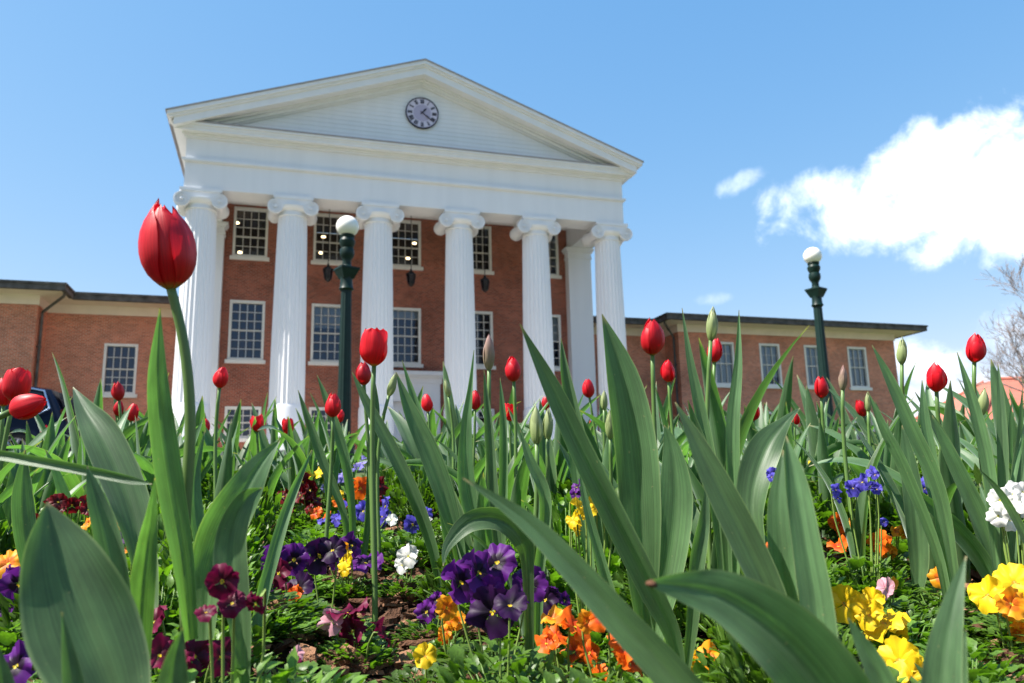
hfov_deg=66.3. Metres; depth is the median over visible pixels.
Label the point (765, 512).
pansy plant
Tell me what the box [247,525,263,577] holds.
pansy plant
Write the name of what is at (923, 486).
pansy plant
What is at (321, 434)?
tulip
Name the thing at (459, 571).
pansy plant
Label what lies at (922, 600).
pansy plant
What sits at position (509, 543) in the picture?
pansy plant
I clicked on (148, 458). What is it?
tulip
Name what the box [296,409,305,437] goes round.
tulip
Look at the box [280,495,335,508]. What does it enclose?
pansy plant
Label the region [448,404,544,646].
tulip
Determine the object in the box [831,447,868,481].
pansy plant
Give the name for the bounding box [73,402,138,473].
tulip
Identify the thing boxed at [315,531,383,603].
pansy plant
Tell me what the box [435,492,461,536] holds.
pansy plant
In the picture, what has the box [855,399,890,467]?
tulip
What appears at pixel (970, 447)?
tulip
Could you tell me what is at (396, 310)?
window
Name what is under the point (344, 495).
pansy plant
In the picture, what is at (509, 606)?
pansy plant
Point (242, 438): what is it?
window
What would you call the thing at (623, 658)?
pansy plant
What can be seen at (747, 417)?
tulip
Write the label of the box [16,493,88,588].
pansy plant
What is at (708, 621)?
pansy plant
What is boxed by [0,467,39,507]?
tulip
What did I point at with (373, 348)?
tulip
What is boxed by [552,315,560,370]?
window
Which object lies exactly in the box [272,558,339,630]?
pansy plant
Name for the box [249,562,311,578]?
pansy plant
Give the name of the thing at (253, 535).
pansy plant
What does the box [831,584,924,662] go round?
pansy plant
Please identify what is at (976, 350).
tulip
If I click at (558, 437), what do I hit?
tulip
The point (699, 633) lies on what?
pansy plant
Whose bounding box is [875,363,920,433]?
tulip
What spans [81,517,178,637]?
pansy plant
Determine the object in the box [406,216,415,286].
hanging lantern
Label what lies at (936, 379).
tulip
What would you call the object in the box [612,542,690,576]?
pansy plant
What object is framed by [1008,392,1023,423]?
tulip
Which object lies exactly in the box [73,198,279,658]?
tulip
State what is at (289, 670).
pansy plant
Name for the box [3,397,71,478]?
tulip
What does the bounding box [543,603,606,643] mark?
pansy plant
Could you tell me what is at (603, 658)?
pansy plant
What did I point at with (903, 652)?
pansy plant
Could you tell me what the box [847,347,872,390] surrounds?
window
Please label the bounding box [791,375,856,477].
tulip
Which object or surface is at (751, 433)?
tulip
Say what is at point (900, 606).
pansy plant
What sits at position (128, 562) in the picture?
pansy plant
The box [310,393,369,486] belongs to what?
tulip
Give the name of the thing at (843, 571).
pansy plant
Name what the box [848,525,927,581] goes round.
pansy plant
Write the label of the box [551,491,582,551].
pansy plant
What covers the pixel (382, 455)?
tulip
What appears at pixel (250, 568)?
pansy plant
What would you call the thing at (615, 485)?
tulip
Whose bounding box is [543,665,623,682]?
pansy plant
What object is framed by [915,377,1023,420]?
red roofed house
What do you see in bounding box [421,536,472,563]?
pansy plant
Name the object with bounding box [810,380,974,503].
tulip
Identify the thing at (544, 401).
tulip
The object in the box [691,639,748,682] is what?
pansy plant
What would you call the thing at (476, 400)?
tulip
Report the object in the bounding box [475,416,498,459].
tulip
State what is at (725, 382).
window
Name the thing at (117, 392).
tulip
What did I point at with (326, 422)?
tulip
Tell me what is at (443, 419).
tulip
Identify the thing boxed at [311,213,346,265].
window
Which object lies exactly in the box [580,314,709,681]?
tulip
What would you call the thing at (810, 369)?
window
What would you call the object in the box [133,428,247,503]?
tulip
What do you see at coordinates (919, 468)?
pansy plant
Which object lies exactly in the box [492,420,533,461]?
tulip
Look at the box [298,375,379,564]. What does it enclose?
tulip
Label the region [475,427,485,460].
tulip
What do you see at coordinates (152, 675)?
pansy plant
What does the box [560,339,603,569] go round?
tulip
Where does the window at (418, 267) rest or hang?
in the columned building
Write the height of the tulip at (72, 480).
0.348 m
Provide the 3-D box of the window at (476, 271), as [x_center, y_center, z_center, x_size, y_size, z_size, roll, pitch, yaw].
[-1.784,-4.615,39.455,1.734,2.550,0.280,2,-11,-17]
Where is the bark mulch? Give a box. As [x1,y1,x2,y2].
[17,495,1023,682]
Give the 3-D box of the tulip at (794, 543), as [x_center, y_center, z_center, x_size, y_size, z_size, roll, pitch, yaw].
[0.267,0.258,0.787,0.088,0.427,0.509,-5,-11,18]
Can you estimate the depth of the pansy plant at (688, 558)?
1.32 m
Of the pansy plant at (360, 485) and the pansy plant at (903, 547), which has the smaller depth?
the pansy plant at (903, 547)
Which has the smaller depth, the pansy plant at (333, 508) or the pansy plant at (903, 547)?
the pansy plant at (903, 547)
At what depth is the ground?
12.69 m
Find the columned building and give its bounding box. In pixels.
[0,58,927,449]
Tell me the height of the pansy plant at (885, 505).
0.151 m
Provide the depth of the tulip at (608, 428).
1.36 m
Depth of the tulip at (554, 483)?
1.85 m
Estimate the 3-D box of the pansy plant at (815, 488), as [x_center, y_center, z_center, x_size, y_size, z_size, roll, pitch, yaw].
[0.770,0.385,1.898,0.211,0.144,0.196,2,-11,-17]
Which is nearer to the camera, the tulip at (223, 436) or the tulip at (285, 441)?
the tulip at (285, 441)
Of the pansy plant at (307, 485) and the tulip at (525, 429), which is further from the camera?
the tulip at (525, 429)
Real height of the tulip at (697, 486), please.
0.499 m
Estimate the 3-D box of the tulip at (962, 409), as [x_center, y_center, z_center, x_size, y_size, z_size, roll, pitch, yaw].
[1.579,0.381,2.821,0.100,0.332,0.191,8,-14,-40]
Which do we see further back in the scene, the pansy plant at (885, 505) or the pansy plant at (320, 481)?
the pansy plant at (320, 481)
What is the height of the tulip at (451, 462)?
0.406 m
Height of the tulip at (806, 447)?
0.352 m
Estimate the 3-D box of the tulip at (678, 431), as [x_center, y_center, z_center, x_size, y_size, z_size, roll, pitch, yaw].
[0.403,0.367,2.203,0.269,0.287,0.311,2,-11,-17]
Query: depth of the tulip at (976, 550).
1.26 m
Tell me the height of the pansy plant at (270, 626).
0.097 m
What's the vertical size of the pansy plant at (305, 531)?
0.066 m
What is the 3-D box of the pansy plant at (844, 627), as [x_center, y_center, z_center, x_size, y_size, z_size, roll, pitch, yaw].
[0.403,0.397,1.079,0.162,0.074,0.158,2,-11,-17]
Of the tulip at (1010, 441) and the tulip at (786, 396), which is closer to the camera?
the tulip at (1010, 441)
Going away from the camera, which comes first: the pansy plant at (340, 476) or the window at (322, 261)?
the pansy plant at (340, 476)
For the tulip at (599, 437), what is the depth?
2.86 m
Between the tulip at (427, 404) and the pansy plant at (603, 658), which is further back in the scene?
the tulip at (427, 404)
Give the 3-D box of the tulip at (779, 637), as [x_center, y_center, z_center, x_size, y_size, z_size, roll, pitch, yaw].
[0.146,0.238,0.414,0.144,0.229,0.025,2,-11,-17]
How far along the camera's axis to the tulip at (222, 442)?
2.53 m
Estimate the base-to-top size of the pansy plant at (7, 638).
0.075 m
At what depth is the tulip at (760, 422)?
2.15 m
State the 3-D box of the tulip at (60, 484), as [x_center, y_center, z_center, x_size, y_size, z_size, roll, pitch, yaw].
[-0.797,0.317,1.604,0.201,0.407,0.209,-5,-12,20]
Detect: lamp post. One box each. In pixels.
[333,216,359,472]
[803,247,836,439]
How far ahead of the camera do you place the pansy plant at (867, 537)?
1.58 m
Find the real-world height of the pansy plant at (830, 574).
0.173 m
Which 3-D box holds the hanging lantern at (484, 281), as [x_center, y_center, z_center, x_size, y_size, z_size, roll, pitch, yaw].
[-1.301,-4.239,37.080,0.480,3.960,0.416,2,-11,-17]
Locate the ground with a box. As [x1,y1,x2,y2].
[220,454,839,484]
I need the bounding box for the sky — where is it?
[0,0,1023,416]
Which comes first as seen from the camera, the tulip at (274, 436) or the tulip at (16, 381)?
the tulip at (16, 381)
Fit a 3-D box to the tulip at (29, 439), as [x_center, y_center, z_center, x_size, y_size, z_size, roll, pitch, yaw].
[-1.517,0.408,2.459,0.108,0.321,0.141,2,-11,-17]
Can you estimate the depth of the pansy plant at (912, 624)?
1.03 m
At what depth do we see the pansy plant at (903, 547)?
1.49 m
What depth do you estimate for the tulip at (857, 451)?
1.74 m
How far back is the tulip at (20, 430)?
2.87 m
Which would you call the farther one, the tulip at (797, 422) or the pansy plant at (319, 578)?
the tulip at (797, 422)
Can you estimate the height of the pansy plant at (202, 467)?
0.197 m
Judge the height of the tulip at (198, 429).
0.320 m
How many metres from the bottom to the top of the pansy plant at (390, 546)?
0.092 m
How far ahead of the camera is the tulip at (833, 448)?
1.84 m
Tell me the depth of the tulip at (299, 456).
2.07 m
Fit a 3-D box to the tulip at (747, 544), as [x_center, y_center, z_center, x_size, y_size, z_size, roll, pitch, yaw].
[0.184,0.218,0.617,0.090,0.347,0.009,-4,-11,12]
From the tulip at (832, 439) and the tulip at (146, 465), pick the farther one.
the tulip at (832, 439)
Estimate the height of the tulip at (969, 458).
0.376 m
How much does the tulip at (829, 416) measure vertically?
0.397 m
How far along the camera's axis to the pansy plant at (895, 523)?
1.68 m
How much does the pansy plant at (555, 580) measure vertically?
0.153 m
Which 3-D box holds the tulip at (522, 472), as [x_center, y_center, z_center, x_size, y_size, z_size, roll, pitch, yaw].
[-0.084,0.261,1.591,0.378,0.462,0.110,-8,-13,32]
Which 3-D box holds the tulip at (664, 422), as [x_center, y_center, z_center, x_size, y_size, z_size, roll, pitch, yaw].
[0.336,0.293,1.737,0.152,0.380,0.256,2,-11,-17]
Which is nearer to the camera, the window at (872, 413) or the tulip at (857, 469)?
the tulip at (857, 469)
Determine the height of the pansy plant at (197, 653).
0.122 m
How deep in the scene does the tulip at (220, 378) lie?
1.69 m
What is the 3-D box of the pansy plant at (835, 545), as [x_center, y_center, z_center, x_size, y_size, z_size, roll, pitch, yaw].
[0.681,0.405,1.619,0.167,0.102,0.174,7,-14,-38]
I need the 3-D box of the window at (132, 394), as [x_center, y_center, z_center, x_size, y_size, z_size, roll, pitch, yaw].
[-18.455,1.375,36.867,1.660,2.570,0.280,2,-11,-17]
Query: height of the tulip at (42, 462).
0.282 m
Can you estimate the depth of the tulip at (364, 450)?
2.94 m
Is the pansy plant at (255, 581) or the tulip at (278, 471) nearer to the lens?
the pansy plant at (255, 581)
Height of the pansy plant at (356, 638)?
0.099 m
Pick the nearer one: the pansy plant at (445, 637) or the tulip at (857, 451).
the pansy plant at (445, 637)
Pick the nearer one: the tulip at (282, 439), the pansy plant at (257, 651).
the pansy plant at (257, 651)
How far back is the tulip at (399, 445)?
2.52 m
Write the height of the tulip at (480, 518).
0.342 m
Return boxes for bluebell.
[829,465,924,603]
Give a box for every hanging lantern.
[322,209,332,281]
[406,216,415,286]
[480,228,489,292]
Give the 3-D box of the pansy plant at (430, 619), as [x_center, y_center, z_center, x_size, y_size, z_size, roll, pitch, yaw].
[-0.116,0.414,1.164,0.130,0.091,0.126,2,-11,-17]
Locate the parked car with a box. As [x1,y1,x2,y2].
[0,387,80,450]
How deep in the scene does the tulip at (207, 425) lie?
2.20 m
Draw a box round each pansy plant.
[0,487,42,514]
[0,518,14,565]
[0,550,23,639]
[0,560,160,654]
[0,619,34,670]
[4,640,42,682]
[14,511,88,547]
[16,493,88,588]
[31,665,158,682]
[66,513,120,537]
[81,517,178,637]
[125,539,166,571]
[126,552,162,576]
[126,557,130,574]
[129,557,221,636]
[150,604,271,682]
[151,618,280,682]
[157,499,211,542]
[157,540,193,609]
[158,513,191,565]
[159,536,274,607]
[164,588,288,650]
[188,563,311,682]
[201,463,210,492]
[201,463,233,495]
[201,483,208,495]
[201,488,212,503]
[202,464,273,522]
[206,509,263,562]
[225,646,367,682]
[247,489,292,557]
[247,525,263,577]
[248,561,287,591]
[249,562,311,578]
[250,589,337,620]
[251,605,333,638]
[259,543,339,609]
[263,645,376,682]
[265,465,286,502]
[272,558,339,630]
[273,472,330,529]
[273,504,300,517]
[275,459,324,496]
[275,535,388,645]
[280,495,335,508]
[283,524,341,558]
[286,526,342,543]
[287,574,344,593]
[288,506,342,535]
[289,467,340,522]
[314,597,400,668]
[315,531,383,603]
[317,496,390,537]
[320,456,366,500]
[323,484,397,509]
[330,490,348,517]
[332,476,388,523]
[335,525,397,553]
[365,529,441,571]
[367,543,429,601]
[379,455,417,509]
[381,642,450,682]
[386,514,442,544]
[388,505,413,521]
[389,466,438,521]
[389,591,475,644]
[399,507,438,540]
[402,517,441,536]
[403,595,487,666]
[411,539,520,601]
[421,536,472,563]
[427,543,553,682]
[427,584,569,682]
[433,539,520,613]
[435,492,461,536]
[472,584,575,646]
[475,451,498,484]
[497,668,595,682]
[504,604,614,679]
[505,537,520,564]
[517,531,626,608]
[526,495,533,510]
[542,479,614,660]
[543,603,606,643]
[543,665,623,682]
[551,488,567,509]
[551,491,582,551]
[551,609,644,682]
[552,495,584,578]
[553,475,571,513]
[557,596,629,615]
[586,672,700,682]
[597,623,696,654]
[598,638,698,665]
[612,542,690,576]
[612,565,630,604]
[613,564,708,631]
[677,572,741,648]
[682,555,708,640]
[685,519,713,568]
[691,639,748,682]
[692,543,798,682]
[704,625,861,682]
[740,535,859,622]
[744,467,863,679]
[763,488,769,535]
[807,477,837,531]
[808,479,818,494]
[810,474,853,511]
[814,474,883,541]
[821,513,873,555]
[825,549,870,589]
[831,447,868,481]
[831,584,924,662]
[837,623,855,638]
[845,485,895,528]
[846,533,907,555]
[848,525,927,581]
[854,610,975,666]
[860,600,982,648]
[875,576,937,620]
[877,635,923,682]
[882,502,901,534]
[888,589,980,620]
[888,663,1015,682]
[889,510,975,565]
[894,566,990,608]
[895,637,1023,682]
[896,677,906,682]
[914,454,921,477]
[921,477,927,494]
[962,464,983,521]
[963,563,1023,664]
[964,480,1023,645]
[966,523,1023,578]
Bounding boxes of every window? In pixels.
[101,343,138,397]
[222,406,260,441]
[224,300,264,363]
[229,206,268,261]
[308,303,340,365]
[309,407,330,429]
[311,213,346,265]
[392,220,422,270]
[393,307,422,367]
[473,226,493,274]
[475,311,495,369]
[478,409,494,440]
[549,234,561,278]
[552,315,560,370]
[715,342,734,387]
[759,343,782,388]
[803,345,818,389]
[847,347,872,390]
[854,413,874,439]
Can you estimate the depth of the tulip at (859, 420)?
2.40 m
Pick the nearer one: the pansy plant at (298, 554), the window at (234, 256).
the pansy plant at (298, 554)
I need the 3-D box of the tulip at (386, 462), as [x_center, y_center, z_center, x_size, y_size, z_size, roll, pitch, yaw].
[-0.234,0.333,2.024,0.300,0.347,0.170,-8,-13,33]
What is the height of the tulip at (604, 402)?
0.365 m
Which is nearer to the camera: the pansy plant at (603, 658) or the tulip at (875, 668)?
the tulip at (875, 668)
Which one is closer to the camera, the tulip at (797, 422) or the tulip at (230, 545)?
the tulip at (230, 545)
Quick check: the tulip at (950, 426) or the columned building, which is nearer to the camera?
the tulip at (950, 426)
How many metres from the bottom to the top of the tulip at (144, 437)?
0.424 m
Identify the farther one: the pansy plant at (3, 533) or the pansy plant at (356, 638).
the pansy plant at (3, 533)
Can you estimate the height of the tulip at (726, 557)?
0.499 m
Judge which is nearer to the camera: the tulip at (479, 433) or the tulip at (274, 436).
the tulip at (479, 433)
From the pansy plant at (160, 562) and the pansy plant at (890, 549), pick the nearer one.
the pansy plant at (160, 562)
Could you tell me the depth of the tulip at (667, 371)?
1.71 m
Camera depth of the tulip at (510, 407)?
1.97 m
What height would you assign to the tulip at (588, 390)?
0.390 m
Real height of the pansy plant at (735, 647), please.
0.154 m
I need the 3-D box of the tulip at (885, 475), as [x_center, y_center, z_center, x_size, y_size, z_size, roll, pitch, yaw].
[0.727,0.227,1.412,0.064,0.485,0.213,5,-12,-29]
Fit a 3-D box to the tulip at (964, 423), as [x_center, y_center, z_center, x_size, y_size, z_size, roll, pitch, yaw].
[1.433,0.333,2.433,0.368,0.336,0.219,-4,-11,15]
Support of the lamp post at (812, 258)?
on the ground
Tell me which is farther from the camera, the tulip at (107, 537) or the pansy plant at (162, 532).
the pansy plant at (162, 532)
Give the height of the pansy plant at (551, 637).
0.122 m
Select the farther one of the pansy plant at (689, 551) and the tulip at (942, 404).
the tulip at (942, 404)
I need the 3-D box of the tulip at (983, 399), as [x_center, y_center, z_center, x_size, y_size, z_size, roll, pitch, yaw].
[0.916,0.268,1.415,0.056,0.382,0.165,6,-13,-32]
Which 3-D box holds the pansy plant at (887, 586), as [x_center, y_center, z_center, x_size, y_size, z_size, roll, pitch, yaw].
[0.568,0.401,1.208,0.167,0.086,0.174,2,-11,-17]
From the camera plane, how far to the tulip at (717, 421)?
1.54 m
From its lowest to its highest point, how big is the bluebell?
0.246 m
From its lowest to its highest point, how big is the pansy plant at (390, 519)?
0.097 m
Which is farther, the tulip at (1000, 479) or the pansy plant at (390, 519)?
the pansy plant at (390, 519)
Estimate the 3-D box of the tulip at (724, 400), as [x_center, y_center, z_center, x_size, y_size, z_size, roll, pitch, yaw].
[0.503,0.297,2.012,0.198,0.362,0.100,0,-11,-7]
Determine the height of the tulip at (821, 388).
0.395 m
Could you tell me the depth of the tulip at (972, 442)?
2.00 m
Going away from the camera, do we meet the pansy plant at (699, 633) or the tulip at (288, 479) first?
the pansy plant at (699, 633)
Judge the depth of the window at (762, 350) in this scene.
45.53 m
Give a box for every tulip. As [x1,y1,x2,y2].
[0,367,31,470]
[0,378,10,449]
[0,394,46,480]
[0,417,66,491]
[0,417,74,554]
[0,450,151,484]
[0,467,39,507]
[0,502,188,682]
[2,436,69,509]
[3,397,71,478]
[6,436,146,497]
[9,379,102,451]
[10,412,73,507]
[10,417,78,448]
[11,450,130,591]
[21,438,85,512]
[26,421,43,455]
[35,415,71,456]
[45,406,131,532]
[52,353,147,474]
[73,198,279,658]
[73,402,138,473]
[88,446,236,481]
[111,381,150,455]
[112,383,183,456]
[113,401,123,420]
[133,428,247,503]
[134,373,168,450]
[135,417,183,495]
[138,396,230,480]
[138,411,183,437]
[143,426,197,460]
[174,415,178,431]
[183,425,247,463]
[191,430,312,682]
[195,417,203,444]
[202,400,274,479]
[204,418,213,486]
[210,422,225,441]
[213,367,238,499]
[213,393,299,464]
[219,396,276,455]
[222,417,278,466]
[243,413,307,504]
[248,400,286,467]
[252,404,308,506]
[258,410,355,507]
[270,416,329,505]
[275,412,314,455]
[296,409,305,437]
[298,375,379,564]
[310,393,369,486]
[314,412,330,495]
[318,417,327,484]
[322,392,340,583]
[324,410,343,509]
[343,419,364,452]
[347,439,385,469]
[352,361,465,615]
[356,362,371,581]
[357,403,483,506]
[359,328,387,636]
[375,373,396,583]
[379,421,402,483]
[381,387,422,477]
[383,356,533,508]
[388,407,446,471]
[396,405,443,447]
[421,394,432,430]
[428,334,494,627]
[433,412,506,497]
[434,402,548,499]
[434,404,525,442]
[442,430,551,664]
[443,362,520,455]
[444,380,496,499]
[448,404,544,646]
[450,390,484,488]
[457,351,507,639]
[463,477,703,682]
[472,389,528,446]
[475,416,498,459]
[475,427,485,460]
[476,387,590,488]
[476,394,543,478]
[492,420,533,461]
[496,403,520,465]
[508,400,602,500]
[511,395,599,504]
[518,418,599,447]
[519,395,582,445]
[520,324,684,661]
[521,407,561,592]
[529,397,549,444]
[557,440,609,544]
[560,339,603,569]
[568,391,607,454]
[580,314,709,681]
[580,410,668,445]
[581,379,602,462]
[587,419,596,435]
[590,386,646,446]
[599,393,607,453]
[600,441,688,489]
[602,411,623,570]
[602,437,617,483]
[606,381,686,445]
[641,317,664,476]
[646,569,870,682]
[655,387,700,493]
[658,414,678,460]
[659,307,807,569]
[659,379,674,431]
[660,337,820,509]
[660,360,693,468]
[674,427,688,459]
[675,402,786,594]
[682,309,741,639]
[698,338,813,481]
[721,392,729,406]
[723,402,798,440]
[736,408,838,637]
[740,357,792,425]
[742,424,809,499]
[744,405,759,441]
[752,375,849,540]
[755,402,769,430]
[755,403,877,478]
[763,403,808,467]
[769,404,778,423]
[775,381,838,443]
[790,365,915,563]
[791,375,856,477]
[791,403,856,454]
[792,409,801,443]
[792,413,809,466]
[799,399,833,493]
[805,385,839,460]
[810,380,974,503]
[810,418,914,520]
[826,377,873,450]
[827,414,870,452]
[828,415,920,440]
[829,389,920,448]
[837,392,883,524]
[847,618,895,682]
[849,337,956,584]
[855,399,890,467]
[868,345,963,624]
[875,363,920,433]
[880,383,965,445]
[900,425,928,597]
[905,394,993,469]
[913,401,1023,436]
[915,392,1023,578]
[916,404,964,428]
[921,362,970,582]
[921,556,967,682]
[933,400,1023,440]
[943,388,996,439]
[957,352,1023,621]
[958,379,1023,447]
[959,421,996,448]
[960,359,1017,458]
[960,387,1023,519]
[965,333,1023,583]
[978,388,988,508]
[986,400,1012,477]
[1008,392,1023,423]
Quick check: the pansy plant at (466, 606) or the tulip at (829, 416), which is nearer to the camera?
the pansy plant at (466, 606)
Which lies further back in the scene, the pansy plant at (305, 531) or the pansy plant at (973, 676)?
the pansy plant at (305, 531)
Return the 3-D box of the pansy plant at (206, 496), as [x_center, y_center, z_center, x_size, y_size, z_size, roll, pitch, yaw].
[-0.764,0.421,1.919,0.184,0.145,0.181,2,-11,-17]
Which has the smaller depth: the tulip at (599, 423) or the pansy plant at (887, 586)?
the pansy plant at (887, 586)
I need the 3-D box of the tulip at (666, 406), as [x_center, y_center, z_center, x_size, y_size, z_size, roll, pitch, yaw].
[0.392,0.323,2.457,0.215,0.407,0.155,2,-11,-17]
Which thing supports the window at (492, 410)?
in the columned building
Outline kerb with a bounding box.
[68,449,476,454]
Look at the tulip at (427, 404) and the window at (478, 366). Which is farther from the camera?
the window at (478, 366)
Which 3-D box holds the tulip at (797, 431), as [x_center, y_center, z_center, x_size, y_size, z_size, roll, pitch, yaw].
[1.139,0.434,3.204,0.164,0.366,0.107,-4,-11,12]
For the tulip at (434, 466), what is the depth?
1.30 m
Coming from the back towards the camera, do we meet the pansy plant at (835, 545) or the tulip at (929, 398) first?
the tulip at (929, 398)
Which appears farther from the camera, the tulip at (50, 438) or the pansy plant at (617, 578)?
the tulip at (50, 438)
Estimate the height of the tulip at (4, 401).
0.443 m
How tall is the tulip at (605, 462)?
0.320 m
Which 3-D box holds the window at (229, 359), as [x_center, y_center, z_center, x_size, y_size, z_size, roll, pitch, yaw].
[-12.026,-0.432,35.489,1.734,2.920,0.280,2,-11,-17]
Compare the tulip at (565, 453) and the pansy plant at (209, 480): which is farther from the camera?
the pansy plant at (209, 480)
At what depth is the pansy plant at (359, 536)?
1.69 m
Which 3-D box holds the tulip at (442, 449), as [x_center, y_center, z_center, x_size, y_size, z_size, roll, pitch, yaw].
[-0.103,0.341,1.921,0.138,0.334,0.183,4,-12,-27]
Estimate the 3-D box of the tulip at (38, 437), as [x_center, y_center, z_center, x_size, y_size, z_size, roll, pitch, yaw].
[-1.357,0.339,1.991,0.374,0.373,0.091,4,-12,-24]
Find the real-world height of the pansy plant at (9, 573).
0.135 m
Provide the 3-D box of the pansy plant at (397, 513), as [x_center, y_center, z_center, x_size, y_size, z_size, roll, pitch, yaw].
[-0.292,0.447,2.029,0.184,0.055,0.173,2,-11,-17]
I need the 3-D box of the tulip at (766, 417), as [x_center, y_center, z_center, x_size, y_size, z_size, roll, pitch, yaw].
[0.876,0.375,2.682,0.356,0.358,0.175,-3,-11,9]
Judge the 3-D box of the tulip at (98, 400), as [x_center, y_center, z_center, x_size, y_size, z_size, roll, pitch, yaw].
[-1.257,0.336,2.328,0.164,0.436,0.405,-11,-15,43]
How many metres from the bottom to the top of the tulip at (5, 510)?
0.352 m
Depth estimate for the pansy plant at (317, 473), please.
1.98 m
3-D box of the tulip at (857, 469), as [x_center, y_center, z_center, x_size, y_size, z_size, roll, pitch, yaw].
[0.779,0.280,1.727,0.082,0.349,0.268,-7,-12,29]
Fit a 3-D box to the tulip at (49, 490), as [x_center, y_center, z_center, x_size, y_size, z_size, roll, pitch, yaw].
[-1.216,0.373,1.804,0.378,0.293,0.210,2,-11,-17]
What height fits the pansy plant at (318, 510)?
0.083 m
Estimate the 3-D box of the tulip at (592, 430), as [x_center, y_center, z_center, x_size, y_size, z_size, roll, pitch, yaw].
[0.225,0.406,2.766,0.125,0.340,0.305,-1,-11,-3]
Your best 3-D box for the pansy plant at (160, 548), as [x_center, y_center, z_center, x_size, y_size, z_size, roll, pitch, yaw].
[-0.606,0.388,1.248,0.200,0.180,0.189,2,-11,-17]
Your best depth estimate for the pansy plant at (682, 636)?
1.07 m
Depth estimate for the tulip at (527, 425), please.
3.04 m
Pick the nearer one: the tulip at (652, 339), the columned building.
the tulip at (652, 339)
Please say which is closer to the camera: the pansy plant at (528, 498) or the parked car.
the pansy plant at (528, 498)
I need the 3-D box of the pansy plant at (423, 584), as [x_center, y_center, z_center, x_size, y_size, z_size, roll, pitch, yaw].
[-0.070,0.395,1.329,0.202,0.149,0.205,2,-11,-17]
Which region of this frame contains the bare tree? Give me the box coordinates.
[957,242,1023,392]
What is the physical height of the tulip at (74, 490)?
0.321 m
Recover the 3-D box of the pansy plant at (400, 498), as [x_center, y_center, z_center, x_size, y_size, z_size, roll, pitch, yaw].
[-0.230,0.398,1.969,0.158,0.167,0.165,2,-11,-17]
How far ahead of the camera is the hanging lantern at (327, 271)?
34.66 m
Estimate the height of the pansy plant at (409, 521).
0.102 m
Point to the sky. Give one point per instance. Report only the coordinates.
(885, 138)
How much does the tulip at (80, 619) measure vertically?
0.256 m
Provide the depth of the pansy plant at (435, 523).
1.83 m
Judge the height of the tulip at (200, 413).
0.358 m
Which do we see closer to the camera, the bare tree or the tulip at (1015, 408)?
the tulip at (1015, 408)
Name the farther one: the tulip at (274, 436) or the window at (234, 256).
the window at (234, 256)
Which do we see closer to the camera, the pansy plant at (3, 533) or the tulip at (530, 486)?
the pansy plant at (3, 533)
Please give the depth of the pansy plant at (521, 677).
0.79 m
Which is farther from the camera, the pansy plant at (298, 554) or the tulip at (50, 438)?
the tulip at (50, 438)
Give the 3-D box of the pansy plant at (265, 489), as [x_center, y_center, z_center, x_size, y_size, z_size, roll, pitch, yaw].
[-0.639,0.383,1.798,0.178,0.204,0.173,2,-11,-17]
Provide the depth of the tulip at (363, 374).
1.57 m
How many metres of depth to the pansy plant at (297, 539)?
1.60 m
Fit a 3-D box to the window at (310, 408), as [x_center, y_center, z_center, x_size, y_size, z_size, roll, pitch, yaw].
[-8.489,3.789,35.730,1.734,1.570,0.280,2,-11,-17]
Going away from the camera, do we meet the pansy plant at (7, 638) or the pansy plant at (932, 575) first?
the pansy plant at (7, 638)
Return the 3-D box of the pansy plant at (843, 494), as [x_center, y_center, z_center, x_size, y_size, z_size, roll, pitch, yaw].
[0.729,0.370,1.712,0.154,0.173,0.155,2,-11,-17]
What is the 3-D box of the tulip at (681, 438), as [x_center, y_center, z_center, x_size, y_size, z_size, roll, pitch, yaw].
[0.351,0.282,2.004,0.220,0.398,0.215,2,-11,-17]

